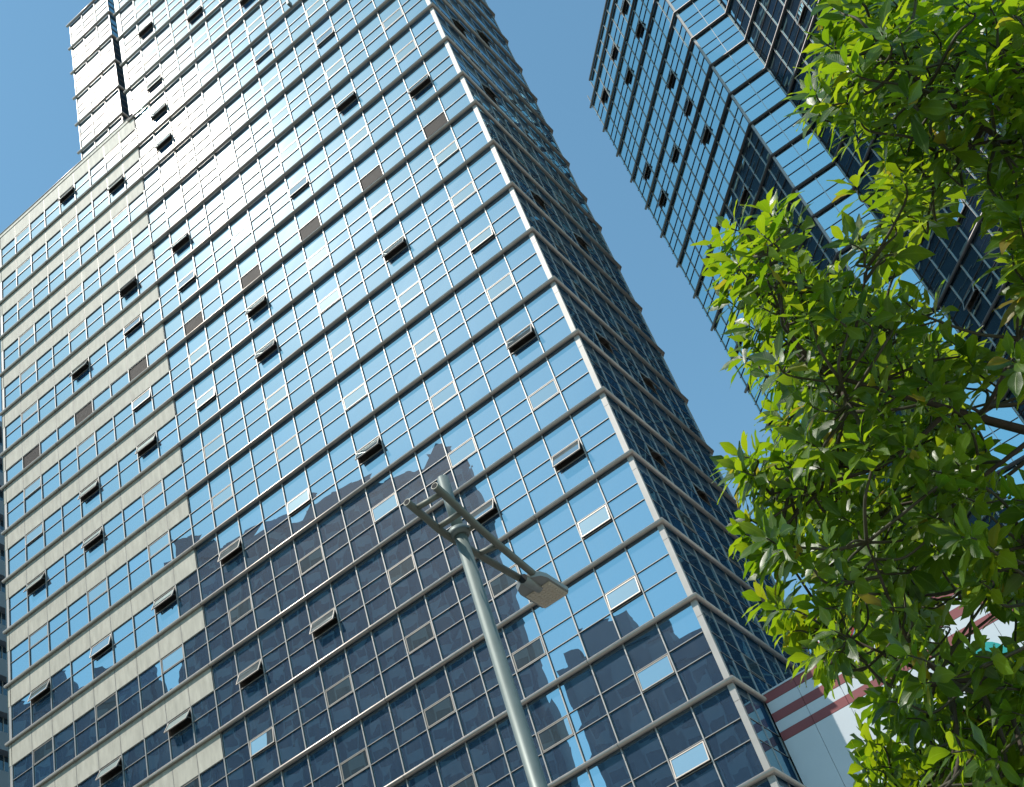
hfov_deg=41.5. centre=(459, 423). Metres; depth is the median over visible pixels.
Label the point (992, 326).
window
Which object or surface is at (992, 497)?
window
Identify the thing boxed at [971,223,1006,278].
window
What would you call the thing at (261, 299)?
vent window
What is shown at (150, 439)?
vent window
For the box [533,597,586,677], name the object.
window
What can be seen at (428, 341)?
vent window
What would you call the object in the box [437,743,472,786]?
window
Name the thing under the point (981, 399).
window
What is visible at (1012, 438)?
window
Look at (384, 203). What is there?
vent window
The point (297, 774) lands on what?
window
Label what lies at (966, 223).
window
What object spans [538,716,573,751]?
vent window
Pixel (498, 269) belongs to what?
window
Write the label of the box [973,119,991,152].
window
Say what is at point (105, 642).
vent window
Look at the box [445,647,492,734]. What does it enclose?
window
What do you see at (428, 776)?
window
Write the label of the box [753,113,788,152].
window
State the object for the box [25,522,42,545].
vent window
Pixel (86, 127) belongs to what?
bay window
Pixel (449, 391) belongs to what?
vent window
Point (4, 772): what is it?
apartment block
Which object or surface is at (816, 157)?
window
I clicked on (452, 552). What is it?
window
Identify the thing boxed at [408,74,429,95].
vent window
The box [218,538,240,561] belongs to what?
vent window
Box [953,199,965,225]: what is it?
vent window
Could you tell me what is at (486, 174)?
window
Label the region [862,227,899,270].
window
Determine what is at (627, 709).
window
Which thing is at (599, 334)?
vent window
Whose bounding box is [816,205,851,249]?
window
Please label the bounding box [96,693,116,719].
vent window
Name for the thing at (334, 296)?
vent window
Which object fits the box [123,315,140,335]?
vent window
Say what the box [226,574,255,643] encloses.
window
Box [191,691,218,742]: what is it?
window
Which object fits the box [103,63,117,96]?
bay window
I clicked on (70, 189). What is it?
vent window
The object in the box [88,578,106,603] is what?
vent window
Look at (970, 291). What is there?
vent window
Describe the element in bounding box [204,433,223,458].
vent window
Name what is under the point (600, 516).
vent window
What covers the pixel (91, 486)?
vent window
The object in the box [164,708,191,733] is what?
vent window
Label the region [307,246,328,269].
vent window
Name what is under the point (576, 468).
window
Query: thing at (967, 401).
window
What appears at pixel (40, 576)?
vent window
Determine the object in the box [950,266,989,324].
window
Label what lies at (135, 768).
window
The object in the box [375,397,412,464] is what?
window
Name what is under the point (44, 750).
vent window
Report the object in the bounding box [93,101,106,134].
bay window
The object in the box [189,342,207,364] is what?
vent window
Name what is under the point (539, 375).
window
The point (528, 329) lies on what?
vent window
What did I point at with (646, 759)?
window
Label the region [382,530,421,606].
window
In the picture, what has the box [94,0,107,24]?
bay window
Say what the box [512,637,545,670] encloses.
vent window
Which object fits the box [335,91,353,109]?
vent window
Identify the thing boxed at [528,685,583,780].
window
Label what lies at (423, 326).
window
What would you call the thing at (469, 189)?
vent window
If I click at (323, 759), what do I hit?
window
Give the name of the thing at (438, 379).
window
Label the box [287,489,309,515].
vent window
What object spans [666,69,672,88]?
vent window
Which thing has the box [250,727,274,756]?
vent window
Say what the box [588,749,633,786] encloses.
window
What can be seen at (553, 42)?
sky
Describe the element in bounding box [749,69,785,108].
window
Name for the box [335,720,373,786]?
window
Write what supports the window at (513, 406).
in the glass tower at (302, 302)
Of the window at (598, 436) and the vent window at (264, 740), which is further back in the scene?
the vent window at (264, 740)
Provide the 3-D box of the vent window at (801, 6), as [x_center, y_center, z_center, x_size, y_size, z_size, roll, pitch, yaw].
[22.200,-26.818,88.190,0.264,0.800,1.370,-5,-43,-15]
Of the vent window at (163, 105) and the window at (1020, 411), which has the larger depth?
the vent window at (163, 105)
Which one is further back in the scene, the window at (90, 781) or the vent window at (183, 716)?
the window at (90, 781)
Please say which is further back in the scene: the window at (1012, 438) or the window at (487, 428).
the window at (1012, 438)
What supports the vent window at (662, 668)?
in the glass tower at (302, 302)
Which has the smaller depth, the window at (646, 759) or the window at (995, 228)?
the window at (646, 759)
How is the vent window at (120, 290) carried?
in the glass tower at (302, 302)
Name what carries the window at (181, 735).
in the glass tower at (302, 302)
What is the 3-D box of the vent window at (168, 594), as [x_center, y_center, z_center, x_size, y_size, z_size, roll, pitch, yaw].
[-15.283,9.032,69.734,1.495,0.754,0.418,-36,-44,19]
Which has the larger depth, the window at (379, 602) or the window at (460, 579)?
the window at (379, 602)
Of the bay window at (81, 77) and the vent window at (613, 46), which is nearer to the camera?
the bay window at (81, 77)
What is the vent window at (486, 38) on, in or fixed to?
in the glass tower at (302, 302)
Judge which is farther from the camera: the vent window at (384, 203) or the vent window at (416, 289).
the vent window at (384, 203)
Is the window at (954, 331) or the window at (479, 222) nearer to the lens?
the window at (479, 222)
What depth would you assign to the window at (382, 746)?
56.56 m
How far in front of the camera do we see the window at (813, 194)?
85.58 m
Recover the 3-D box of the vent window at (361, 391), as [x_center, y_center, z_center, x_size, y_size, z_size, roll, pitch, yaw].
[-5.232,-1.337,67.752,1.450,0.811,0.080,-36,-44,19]
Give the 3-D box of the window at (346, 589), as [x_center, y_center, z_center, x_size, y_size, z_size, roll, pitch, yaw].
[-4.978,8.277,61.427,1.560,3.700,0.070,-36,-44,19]
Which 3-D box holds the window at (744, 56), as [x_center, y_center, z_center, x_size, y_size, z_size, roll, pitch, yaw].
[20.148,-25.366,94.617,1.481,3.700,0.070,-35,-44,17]
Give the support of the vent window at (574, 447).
in the glass tower at (302, 302)
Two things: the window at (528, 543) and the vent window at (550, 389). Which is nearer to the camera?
the window at (528, 543)
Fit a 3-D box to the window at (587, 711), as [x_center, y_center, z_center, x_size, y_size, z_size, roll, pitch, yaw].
[4.858,10.974,51.093,1.560,3.700,0.070,-36,-44,19]
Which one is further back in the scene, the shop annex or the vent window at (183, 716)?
the vent window at (183, 716)
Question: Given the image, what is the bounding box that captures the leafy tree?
[689,0,1023,786]
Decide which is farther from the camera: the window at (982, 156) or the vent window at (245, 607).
the window at (982, 156)
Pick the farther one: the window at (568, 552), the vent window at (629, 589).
the window at (568, 552)
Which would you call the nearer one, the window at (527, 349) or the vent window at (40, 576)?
the window at (527, 349)
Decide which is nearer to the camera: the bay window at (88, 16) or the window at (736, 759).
the window at (736, 759)
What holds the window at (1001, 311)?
in the glass tower at (689, 108)
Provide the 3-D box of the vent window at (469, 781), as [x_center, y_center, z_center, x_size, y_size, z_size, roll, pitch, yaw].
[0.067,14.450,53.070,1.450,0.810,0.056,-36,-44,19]
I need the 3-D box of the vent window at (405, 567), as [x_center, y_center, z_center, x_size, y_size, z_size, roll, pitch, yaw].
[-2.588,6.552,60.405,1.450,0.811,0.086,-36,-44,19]
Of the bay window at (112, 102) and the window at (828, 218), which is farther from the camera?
the bay window at (112, 102)
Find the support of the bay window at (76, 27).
in the glass tower at (302, 302)
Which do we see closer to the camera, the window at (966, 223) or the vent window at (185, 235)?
the window at (966, 223)
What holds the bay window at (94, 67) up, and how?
in the glass tower at (302, 302)
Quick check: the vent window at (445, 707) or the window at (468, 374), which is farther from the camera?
the window at (468, 374)
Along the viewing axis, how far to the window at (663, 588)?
52.07 m
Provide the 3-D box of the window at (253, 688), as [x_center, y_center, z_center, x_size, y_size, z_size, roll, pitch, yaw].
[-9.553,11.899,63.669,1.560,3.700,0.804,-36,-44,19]
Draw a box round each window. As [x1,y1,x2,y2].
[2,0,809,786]
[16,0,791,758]
[23,571,44,592]
[24,477,40,498]
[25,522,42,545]
[27,679,49,701]
[30,624,47,647]
[33,738,52,764]
[57,185,73,201]
[69,359,87,377]
[71,16,82,46]
[73,38,85,67]
[75,62,87,95]
[77,87,90,119]
[77,479,97,499]
[78,434,94,455]
[78,770,99,786]
[80,114,93,150]
[81,527,102,548]
[82,4,95,32]
[82,141,94,157]
[85,27,97,60]
[87,50,100,81]
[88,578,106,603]
[89,634,111,657]
[90,75,103,107]
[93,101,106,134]
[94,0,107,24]
[95,129,108,145]
[95,756,120,780]
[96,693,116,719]
[97,15,110,44]
[100,38,113,69]
[100,755,123,786]
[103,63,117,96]
[106,89,120,122]
[106,175,122,191]
[109,116,121,132]
[117,277,135,295]
[122,739,146,786]
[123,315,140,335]
[132,388,150,410]
[135,433,155,454]
[137,21,152,36]
[143,481,162,505]
[145,723,170,774]
[146,74,160,90]
[149,532,169,557]
[150,102,166,118]
[151,586,174,609]
[154,132,171,149]
[161,645,183,672]
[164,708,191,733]
[168,707,194,758]
[169,232,188,250]
[177,269,194,290]
[183,628,209,676]
[183,776,199,786]
[186,5,201,21]
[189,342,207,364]
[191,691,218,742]
[196,386,214,409]
[200,759,226,786]
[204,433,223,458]
[204,590,232,660]
[212,484,232,509]
[212,651,242,726]
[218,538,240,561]
[222,717,253,786]
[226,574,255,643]
[229,596,252,624]
[232,223,251,245]
[236,635,266,709]
[236,659,260,684]
[245,294,265,315]
[246,701,278,780]
[248,557,279,627]
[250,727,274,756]
[254,44,271,62]
[254,338,276,359]
[259,618,291,693]
[266,385,287,409]
[270,684,304,764]
[271,540,303,610]
[276,435,298,460]
[282,755,311,786]
[283,467,314,533]
[283,601,316,676]
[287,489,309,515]
[289,175,308,196]
[294,524,327,593]
[295,667,331,747]
[299,546,323,574]
[306,450,338,516]
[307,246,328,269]
[307,584,342,659]
[308,738,342,786]
[309,608,335,634]
[315,26,333,46]
[318,288,340,312]
[318,506,352,577]
[320,649,358,729]
[325,675,352,706]
[328,433,362,499]
[330,334,353,359]
[331,566,368,641]
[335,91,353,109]
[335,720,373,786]
[341,749,369,780]
[342,489,378,559]
[343,383,367,409]
[346,632,385,713]
[348,126,368,148]
[352,415,387,481]
[355,436,381,460]
[356,549,394,624]
[362,703,403,786]
[366,471,403,541]
[370,194,391,218]
[372,493,398,522]
[372,614,412,694]
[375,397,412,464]
[382,236,405,258]
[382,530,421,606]
[384,329,419,390]
[388,555,415,585]
[389,684,432,771]
[391,453,429,523]
[395,40,416,61]
[398,281,422,307]
[398,595,441,677]
[399,380,437,446]
[405,621,434,653]
[407,310,444,372]
[407,512,448,588]
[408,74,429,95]
[408,761,440,786]
[413,329,438,356]
[416,434,456,505]
[417,666,462,753]
[424,361,463,427]
[424,694,455,727]
[426,577,469,658]
[430,381,457,409]
[431,292,469,354]
[434,494,475,569]
[435,141,458,165]
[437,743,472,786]
[441,416,483,486]
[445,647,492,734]
[448,342,489,409]
[448,437,476,467]
[451,17,469,34]
[451,182,475,207]
[451,774,476,786]
[453,559,499,639]
[455,273,495,335]
[460,475,505,549]
[462,208,500,266]
[467,396,510,468]
[467,498,496,525]
[467,724,513,786]
[468,226,493,251]
[474,324,515,390]
[474,628,523,716]
[476,29,492,44]
[480,254,520,316]
[481,83,500,101]
[482,539,528,620]
[485,190,526,248]
[487,273,514,300]
[487,455,533,531]
[489,565,518,596]
[493,378,538,448]
[497,704,550,786]
[499,304,542,370]
[503,609,554,696]
[504,235,547,297]
[507,324,534,349]
[509,519,558,580]
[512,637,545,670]
[515,436,562,512]
[520,358,566,428]
[525,284,570,351]
[528,379,558,409]
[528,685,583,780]
[530,189,550,208]
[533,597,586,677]
[538,499,589,581]
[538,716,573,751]
[543,416,592,492]
[547,337,596,409]
[552,439,582,467]
[559,665,617,760]
[566,568,619,657]
[568,479,621,561]
[571,395,623,472]
[573,232,592,249]
[577,504,610,537]
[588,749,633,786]
[591,0,956,536]
[591,645,651,740]
[594,330,617,350]
[594,548,652,636]
[597,458,654,540]
[605,576,640,610]
[610,42,614,60]
[622,728,676,786]
[624,624,686,720]
[626,527,687,616]
[636,654,674,691]
[639,371,660,389]
[642,162,646,179]
[646,443,670,464]
[657,189,662,207]
[657,602,723,699]
[657,707,722,786]
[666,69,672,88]
[670,144,674,163]
[670,741,709,779]
[683,96,689,116]
[692,482,715,501]
[692,685,763,786]
[695,28,726,62]
[701,124,707,144]
[711,15,743,51]
[713,54,745,90]
[729,41,764,79]
[733,83,766,120]
[738,184,745,205]
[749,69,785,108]
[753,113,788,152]
[770,100,806,140]
[775,144,812,185]
[792,130,831,173]
[795,0,803,24]
[797,177,830,213]
[815,163,851,200]
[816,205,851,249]
[834,190,877,235]
[841,247,882,285]
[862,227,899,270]
[869,282,904,328]
[889,268,933,312]
[924,308,956,349]
[931,209,966,260]
[940,286,978,340]
[944,197,976,238]
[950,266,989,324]
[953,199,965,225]
[960,424,1012,470]
[961,245,1000,303]
[962,169,983,216]
[962,282,976,310]
[963,374,994,409]
[964,399,974,411]
[967,512,976,525]
[968,139,986,180]
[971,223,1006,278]
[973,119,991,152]
[977,331,997,383]
[981,507,1008,537]
[982,219,1010,254]
[983,311,1015,361]
[984,103,1001,132]
[986,399,1023,460]
[989,488,1006,524]
[994,295,1023,338]
[998,465,1023,520]
[1006,390,1023,420]
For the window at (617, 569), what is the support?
in the glass tower at (302, 302)
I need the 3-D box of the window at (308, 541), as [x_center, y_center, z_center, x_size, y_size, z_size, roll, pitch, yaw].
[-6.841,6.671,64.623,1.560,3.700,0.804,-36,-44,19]
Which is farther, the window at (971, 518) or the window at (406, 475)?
the window at (971, 518)
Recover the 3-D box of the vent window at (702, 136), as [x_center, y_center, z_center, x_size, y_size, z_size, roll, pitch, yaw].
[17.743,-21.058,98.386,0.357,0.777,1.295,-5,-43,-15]
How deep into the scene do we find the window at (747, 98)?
92.67 m
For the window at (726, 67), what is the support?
in the glass tower at (689, 108)
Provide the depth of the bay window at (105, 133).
100.93 m
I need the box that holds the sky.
[0,0,853,651]
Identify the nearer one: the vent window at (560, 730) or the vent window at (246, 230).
the vent window at (560, 730)
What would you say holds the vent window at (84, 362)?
in the glass tower at (302, 302)
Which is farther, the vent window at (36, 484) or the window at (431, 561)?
the vent window at (36, 484)
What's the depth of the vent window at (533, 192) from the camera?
71.10 m
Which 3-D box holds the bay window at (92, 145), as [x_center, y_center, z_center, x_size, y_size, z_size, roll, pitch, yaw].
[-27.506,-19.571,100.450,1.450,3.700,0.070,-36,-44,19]
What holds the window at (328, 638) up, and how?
in the glass tower at (302, 302)
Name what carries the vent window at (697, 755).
in the glass tower at (302, 302)
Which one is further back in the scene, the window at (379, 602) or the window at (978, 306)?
the window at (978, 306)
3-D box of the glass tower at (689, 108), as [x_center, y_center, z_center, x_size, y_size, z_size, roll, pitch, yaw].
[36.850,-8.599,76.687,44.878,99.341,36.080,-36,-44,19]
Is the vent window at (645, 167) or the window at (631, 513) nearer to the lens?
the window at (631, 513)
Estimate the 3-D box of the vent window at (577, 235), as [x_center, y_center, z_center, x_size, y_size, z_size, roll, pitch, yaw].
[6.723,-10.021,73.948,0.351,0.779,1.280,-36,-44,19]
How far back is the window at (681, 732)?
48.16 m
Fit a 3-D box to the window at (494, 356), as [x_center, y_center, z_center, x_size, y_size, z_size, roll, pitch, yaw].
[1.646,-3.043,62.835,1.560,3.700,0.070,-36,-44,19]
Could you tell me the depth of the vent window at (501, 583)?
56.49 m
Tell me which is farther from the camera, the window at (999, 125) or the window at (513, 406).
the window at (999, 125)
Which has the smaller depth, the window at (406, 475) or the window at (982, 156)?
the window at (406, 475)
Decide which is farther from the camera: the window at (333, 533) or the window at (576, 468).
the window at (333, 533)
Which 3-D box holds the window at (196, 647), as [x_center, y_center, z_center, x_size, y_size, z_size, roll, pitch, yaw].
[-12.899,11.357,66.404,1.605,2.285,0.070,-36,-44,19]
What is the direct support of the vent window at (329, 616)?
in the glass tower at (302, 302)
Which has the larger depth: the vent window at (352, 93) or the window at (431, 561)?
the vent window at (352, 93)
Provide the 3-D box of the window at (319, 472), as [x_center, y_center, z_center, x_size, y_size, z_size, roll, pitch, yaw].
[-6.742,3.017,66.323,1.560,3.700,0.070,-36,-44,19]
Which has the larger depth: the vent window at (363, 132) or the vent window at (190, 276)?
the vent window at (190, 276)
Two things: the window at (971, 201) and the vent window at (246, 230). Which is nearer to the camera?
the window at (971, 201)
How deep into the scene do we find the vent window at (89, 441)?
81.14 m
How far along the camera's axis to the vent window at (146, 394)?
79.55 m
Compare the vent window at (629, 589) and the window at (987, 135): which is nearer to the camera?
the vent window at (629, 589)
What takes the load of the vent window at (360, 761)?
in the glass tower at (302, 302)
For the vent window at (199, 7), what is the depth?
97.97 m
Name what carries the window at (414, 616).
in the glass tower at (302, 302)
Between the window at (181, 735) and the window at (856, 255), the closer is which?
the window at (181, 735)
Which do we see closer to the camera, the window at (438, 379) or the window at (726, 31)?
the window at (438, 379)
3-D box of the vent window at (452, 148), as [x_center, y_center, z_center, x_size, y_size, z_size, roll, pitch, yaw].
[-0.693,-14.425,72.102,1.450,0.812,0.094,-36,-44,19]
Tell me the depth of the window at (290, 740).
60.52 m
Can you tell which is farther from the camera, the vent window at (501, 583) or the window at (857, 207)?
the window at (857, 207)
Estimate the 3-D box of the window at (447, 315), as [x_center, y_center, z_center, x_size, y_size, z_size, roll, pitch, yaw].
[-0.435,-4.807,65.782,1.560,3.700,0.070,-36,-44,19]
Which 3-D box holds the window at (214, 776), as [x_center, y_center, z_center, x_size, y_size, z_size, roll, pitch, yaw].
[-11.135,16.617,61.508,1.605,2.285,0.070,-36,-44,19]
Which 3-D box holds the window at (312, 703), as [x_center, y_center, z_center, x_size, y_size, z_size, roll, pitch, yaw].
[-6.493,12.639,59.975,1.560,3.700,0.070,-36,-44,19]
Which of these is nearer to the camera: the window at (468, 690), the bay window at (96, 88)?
the window at (468, 690)
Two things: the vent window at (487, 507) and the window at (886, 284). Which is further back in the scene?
the window at (886, 284)
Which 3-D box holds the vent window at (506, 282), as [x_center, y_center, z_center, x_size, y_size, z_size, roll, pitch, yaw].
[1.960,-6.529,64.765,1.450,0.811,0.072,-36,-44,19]
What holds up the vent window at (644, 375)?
in the glass tower at (302, 302)
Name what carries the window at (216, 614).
in the glass tower at (302, 302)
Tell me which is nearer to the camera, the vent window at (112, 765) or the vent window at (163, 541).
the vent window at (112, 765)
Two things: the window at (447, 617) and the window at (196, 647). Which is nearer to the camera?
the window at (447, 617)
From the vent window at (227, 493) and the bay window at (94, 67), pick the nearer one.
the vent window at (227, 493)
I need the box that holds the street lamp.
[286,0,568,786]
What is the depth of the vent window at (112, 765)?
66.31 m
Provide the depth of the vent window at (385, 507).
62.84 m
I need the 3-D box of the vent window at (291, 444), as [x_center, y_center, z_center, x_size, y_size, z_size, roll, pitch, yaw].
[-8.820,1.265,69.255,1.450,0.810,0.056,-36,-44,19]
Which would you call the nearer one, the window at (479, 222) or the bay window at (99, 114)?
the window at (479, 222)
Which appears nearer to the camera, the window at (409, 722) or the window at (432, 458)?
the window at (409, 722)
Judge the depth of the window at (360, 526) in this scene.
63.43 m
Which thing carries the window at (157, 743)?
in the glass tower at (302, 302)
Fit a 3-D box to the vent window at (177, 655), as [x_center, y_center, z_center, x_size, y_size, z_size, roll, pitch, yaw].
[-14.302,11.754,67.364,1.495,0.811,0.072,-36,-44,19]
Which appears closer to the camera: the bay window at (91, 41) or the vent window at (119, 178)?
the vent window at (119, 178)
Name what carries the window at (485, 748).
in the glass tower at (302, 302)
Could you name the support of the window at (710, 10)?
in the glass tower at (689, 108)
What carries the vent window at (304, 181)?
in the glass tower at (302, 302)
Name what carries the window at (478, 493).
in the glass tower at (302, 302)
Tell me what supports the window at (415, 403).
in the glass tower at (302, 302)
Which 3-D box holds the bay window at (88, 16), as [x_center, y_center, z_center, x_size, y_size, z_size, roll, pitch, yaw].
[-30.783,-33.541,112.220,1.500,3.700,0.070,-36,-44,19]
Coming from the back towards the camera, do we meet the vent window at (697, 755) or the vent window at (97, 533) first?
the vent window at (97, 533)
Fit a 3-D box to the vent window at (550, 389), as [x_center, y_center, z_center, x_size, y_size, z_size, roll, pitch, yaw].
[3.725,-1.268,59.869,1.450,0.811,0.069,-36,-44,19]
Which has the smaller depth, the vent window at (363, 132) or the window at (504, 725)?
the window at (504, 725)
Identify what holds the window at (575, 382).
in the glass tower at (302, 302)
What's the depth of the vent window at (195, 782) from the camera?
62.50 m
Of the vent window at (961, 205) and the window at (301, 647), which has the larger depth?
the vent window at (961, 205)
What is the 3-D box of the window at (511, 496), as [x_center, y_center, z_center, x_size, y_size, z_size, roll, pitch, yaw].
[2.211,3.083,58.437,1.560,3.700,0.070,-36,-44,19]
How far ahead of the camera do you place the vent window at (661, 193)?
106.67 m
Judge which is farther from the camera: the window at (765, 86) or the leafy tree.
the window at (765, 86)
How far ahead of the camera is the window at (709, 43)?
97.57 m
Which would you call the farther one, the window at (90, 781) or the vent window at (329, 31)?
the vent window at (329, 31)
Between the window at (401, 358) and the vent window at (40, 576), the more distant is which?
the vent window at (40, 576)
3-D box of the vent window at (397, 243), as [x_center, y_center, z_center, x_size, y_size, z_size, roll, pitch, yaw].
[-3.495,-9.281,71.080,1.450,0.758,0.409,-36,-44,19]
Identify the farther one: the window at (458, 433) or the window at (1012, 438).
the window at (1012, 438)
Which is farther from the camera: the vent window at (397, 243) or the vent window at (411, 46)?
the vent window at (411, 46)
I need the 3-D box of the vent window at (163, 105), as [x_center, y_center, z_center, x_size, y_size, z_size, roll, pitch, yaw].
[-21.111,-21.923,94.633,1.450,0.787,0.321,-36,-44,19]
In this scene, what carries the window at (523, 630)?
in the glass tower at (302, 302)
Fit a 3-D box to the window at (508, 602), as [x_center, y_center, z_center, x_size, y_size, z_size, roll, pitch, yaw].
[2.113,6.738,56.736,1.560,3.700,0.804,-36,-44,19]
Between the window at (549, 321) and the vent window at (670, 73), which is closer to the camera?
the window at (549, 321)
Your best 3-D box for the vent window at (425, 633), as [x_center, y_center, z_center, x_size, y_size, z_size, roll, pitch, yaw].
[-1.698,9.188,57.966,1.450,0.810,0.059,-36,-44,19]
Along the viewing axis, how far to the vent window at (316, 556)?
64.36 m
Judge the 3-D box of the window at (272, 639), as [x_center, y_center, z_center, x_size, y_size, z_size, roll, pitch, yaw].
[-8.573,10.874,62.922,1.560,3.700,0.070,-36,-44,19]
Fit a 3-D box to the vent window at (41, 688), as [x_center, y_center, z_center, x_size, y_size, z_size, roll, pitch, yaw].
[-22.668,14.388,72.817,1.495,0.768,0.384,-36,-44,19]
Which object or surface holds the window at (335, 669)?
in the glass tower at (302, 302)
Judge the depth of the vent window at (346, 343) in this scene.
70.21 m
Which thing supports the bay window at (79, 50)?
in the glass tower at (302, 302)
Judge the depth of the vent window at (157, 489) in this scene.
74.71 m
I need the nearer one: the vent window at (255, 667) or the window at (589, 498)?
the window at (589, 498)
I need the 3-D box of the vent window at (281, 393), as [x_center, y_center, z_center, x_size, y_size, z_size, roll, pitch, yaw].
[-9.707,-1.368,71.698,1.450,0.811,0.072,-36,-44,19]
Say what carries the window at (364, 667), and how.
in the glass tower at (302, 302)
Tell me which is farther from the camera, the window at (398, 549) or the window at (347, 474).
the window at (347, 474)
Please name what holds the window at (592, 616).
in the glass tower at (302, 302)
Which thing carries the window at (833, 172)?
in the glass tower at (689, 108)
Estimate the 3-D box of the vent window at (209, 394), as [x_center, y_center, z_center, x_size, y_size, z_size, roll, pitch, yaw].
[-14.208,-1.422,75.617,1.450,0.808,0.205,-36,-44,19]
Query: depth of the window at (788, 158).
87.76 m
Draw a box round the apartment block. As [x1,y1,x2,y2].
[0,421,8,786]
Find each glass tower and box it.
[0,0,810,786]
[587,0,1023,577]
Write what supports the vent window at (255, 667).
in the glass tower at (302, 302)
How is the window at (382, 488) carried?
in the glass tower at (302, 302)
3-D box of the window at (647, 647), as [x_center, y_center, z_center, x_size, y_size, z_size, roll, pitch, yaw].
[7.472,9.401,50.345,1.560,3.700,0.804,-36,-44,19]
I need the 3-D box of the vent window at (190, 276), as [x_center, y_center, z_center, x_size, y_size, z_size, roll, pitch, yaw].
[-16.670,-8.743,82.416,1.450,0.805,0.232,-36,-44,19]
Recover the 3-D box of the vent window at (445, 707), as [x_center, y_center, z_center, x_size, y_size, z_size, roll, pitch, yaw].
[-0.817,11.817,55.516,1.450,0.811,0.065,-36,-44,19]
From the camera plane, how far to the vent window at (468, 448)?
61.35 m
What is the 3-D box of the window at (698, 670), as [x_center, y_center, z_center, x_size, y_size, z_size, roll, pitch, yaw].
[8.453,8.377,49.598,1.560,3.700,0.070,-36,-44,19]
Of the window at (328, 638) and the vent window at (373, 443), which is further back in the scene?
the vent window at (373, 443)
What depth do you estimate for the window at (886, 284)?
79.05 m
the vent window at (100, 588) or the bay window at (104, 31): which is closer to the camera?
the vent window at (100, 588)
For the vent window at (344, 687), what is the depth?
59.45 m
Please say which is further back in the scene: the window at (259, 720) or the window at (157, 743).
the window at (157, 743)
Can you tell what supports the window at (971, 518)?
in the glass tower at (689, 108)
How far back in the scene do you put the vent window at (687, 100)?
100.79 m
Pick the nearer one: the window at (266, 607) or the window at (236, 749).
the window at (236, 749)
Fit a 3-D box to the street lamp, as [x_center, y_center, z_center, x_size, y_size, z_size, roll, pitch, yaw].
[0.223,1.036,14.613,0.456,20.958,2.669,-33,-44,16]
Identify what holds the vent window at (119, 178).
in the glass tower at (302, 302)
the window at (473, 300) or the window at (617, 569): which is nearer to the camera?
the window at (617, 569)
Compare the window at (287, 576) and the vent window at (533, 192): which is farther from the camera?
the vent window at (533, 192)
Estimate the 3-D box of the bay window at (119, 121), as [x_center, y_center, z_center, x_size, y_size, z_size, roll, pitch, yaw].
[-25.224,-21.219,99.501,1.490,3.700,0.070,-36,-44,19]
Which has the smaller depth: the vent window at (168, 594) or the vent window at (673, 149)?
the vent window at (168, 594)
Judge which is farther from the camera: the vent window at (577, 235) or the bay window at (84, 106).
the bay window at (84, 106)
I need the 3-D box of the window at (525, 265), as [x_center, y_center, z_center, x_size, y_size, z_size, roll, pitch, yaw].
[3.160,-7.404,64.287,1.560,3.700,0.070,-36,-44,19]
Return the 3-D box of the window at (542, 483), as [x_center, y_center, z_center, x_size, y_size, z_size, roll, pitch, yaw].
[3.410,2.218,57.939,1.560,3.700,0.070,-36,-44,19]
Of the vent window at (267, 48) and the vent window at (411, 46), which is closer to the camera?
the vent window at (411, 46)
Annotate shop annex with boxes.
[762,584,1023,786]
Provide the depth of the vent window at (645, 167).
109.16 m
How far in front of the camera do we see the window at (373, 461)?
65.77 m
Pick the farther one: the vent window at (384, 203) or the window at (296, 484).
the vent window at (384, 203)
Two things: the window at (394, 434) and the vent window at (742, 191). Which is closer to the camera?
the window at (394, 434)
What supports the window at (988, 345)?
in the glass tower at (689, 108)
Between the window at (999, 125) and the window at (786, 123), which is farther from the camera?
the window at (786, 123)
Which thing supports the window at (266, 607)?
in the glass tower at (302, 302)
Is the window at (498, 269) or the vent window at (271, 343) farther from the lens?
the vent window at (271, 343)
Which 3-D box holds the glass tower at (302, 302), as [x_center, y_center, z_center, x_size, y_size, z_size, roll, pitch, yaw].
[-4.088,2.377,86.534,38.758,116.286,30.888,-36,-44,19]
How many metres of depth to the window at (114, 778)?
66.34 m
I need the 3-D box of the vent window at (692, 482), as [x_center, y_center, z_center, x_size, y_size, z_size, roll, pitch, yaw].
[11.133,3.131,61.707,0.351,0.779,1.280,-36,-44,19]
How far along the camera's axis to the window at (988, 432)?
70.77 m
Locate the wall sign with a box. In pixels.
[976,642,1006,653]
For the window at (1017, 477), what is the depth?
69.30 m
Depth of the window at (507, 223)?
66.81 m
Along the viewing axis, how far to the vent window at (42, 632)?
75.34 m
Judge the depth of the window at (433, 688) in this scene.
55.73 m
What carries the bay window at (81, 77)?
in the glass tower at (302, 302)
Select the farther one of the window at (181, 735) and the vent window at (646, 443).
the window at (181, 735)
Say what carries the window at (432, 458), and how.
in the glass tower at (302, 302)
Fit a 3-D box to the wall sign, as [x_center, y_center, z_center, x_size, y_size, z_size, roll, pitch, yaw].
[17.544,8.883,44.878,3.220,3.200,0.090,-36,-44,19]
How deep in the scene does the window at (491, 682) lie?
54.64 m
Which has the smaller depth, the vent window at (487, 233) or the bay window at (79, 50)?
the vent window at (487, 233)

